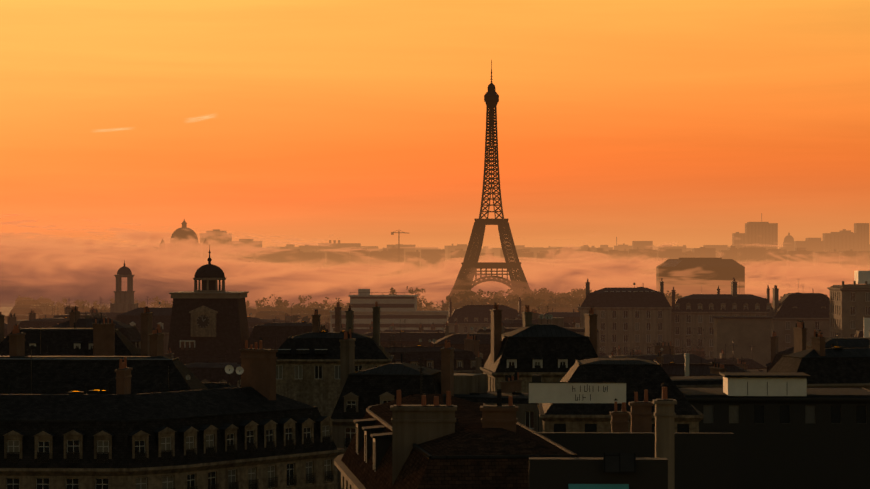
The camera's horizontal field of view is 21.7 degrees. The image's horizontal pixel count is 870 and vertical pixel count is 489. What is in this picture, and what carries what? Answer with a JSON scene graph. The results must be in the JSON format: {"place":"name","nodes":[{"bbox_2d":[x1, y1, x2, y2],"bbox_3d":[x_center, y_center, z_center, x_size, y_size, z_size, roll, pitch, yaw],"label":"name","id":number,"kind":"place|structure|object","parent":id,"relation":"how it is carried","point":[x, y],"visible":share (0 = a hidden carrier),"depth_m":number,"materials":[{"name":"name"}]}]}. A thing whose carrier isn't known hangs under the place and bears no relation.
{"place":"outdoors","nodes":[
{"label":"outdoors","id":0,"kind":"place"},
{"bbox_2d":[0,307,343,488],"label":"blocks","id":1,"kind":"structure","parent":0,"point":[103,405],"depth_m":197.92,"materials":[{"name":"stone"}]},
{"bbox_2d":[0,307,441,315],"bbox_3d":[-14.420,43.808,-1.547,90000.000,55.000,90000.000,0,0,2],"label":"ground","id":2,"kind":"structure","parent":0,"point":[5,313],"depth_m":3039.03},
{"bbox_2d":[110,260,137,311],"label":"steeple","id":3,"kind":"object","parent":2,"relation":"on","point":[124,301],"depth_m":899.50,"materials":[{"name":"stone"}]},
{"bbox_2d":[160,291,341,363],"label":"tower building","id":4,"kind":"structure","parent":2,"relation":"on","point":[224,335],"depth_m":420.39,"materials":[{"name":"stone"}]},
{"bbox_2d":[193,245,265,340],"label":"round clock pavilion","id":5,"kind":"object","parent":4,"relation":"on","point":[209,275],"visible":0.9,"depth_m":424.63,"materials":[{"name":"metal"}]},
{"bbox_2d":[329,289,448,331],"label":"white block","id":6,"kind":"structure","parent":2,"relation":"on","point":[400,312],"depth_m":799.37,"materials":[{"name":"concrete"}]},
{"bbox_2d":[43,286,781,357],"bbox_3d":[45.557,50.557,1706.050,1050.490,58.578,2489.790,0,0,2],"label":"trees","id":7,"kind":"object","parent":2,"relation":"on","point":[559,302],"visible":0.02,"depth_m":2354.57,"materials":[{"name":"plant"}]},
{"bbox_2d":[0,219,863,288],"bbox_3d":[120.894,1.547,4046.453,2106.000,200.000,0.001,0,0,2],"label":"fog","id":8,"kind":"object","parent":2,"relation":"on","point":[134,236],"depth_m":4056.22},
{"bbox_2d":[0,228,869,306],"bbox_3d":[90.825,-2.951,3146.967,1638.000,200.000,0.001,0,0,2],"label":"fog","id":9,"kind":"object","parent":2,"relation":"on","point":[154,284],"depth_m":3161.33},
{"bbox_2d":[0,214,869,303],"bbox_3d":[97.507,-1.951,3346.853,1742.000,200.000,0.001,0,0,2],"label":"fog","id":10,"kind":"object","parent":2,"relation":"on","point":[771,270],"depth_m":3355.03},
{"bbox_2d":[0,214,869,293],"bbox_3d":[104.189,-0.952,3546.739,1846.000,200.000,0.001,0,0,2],"label":"fog","id":11,"kind":"object","parent":2,"relation":"on","point":[752,269],"depth_m":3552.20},
{"bbox_2d":[0,295,869,431],"bbox_3d":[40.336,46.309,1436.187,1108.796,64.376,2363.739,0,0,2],"label":"city buildings","id":12,"kind":"structure","parent":2,"relation":"on","point":[820,359],"depth_m":389.16,"materials":[{"name":"stone"}]},
{"bbox_2d":[75,233,869,286],"bbox_3d":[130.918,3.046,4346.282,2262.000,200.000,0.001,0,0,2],"label":"fog","id":13,"kind":"object","parent":2,"relation":"on","point":[154,236],"depth_m":4355.68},
{"bbox_2d":[159,219,793,258],"bbox_3d":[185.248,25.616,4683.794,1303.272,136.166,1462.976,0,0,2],"label":"domes","id":14,"kind":"structure","parent":2,"relation":"on","point":[181,234],"depth_m":4008.93,"materials":[{"name":"stone"}]},
{"bbox_2d":[445,60,530,303],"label":"eiffel tower","id":15,"kind":"structure","parent":2,"relation":"on","point":[470,262],"depth_m":2973.54,"materials":[{"name":"metal"}]},
{"bbox_2d":[200,213,869,284],"bbox_3d":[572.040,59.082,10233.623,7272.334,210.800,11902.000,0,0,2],"label":"skyline","id":16,"kind":"structure","parent":2,"relation":"on","point":[845,243],"depth_m":4511.15,"materials":[{"name":"stone"}]},
{"bbox_2d":[578,271,869,366],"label":"blocks","id":17,"kind":"structure","parent":2,"relation":"on","point":[640,318],"depth_m":596.57,"materials":[{"name":"stone"}]},
{"bbox_2d":[0,239,669,312],"bbox_3d":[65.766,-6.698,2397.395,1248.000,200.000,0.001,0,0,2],"label":"fog","id":18,"kind":"object","parent":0,"point":[181,286],"depth_m":2411.09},
{"bbox_2d":[0,250,675,315],"bbox_3d":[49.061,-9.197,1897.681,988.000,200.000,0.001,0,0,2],"label":"fog","id":19,"kind":"object","parent":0,"point":[94,293],"depth_m":1909.76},
{"bbox_2d":[0,245,850,312],"bbox_3d":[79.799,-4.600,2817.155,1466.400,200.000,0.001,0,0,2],"label":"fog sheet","id":20,"kind":"object","parent":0,"point":[225,281],"depth_m":2831.76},
{"bbox_2d":[0,0,869,248],"label":"sky","id":21,"kind":"structure","parent":0,"point":[662,122],"materials":[{"name":"orange"}]},
{"bbox_2d":[276,301,598,488],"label":"blocks","id":22,"kind":"structure","parent":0,"point":[343,380],"depth_m":299.56,"materials":[{"name":"stone"}]},
{"bbox_2d":[334,354,869,488],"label":"blocks","id":23,"kind":"structure","parent":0,"point":[623,423],"depth_m":143.28,"materials":[{"name":"stone"}]},
{"bbox_2d":[656,258,744,294],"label":"glass hall","id":24,"kind":"structure","parent":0,"point":[727,271],"depth_m":3242.80,"materials":[{"name":"glass"}]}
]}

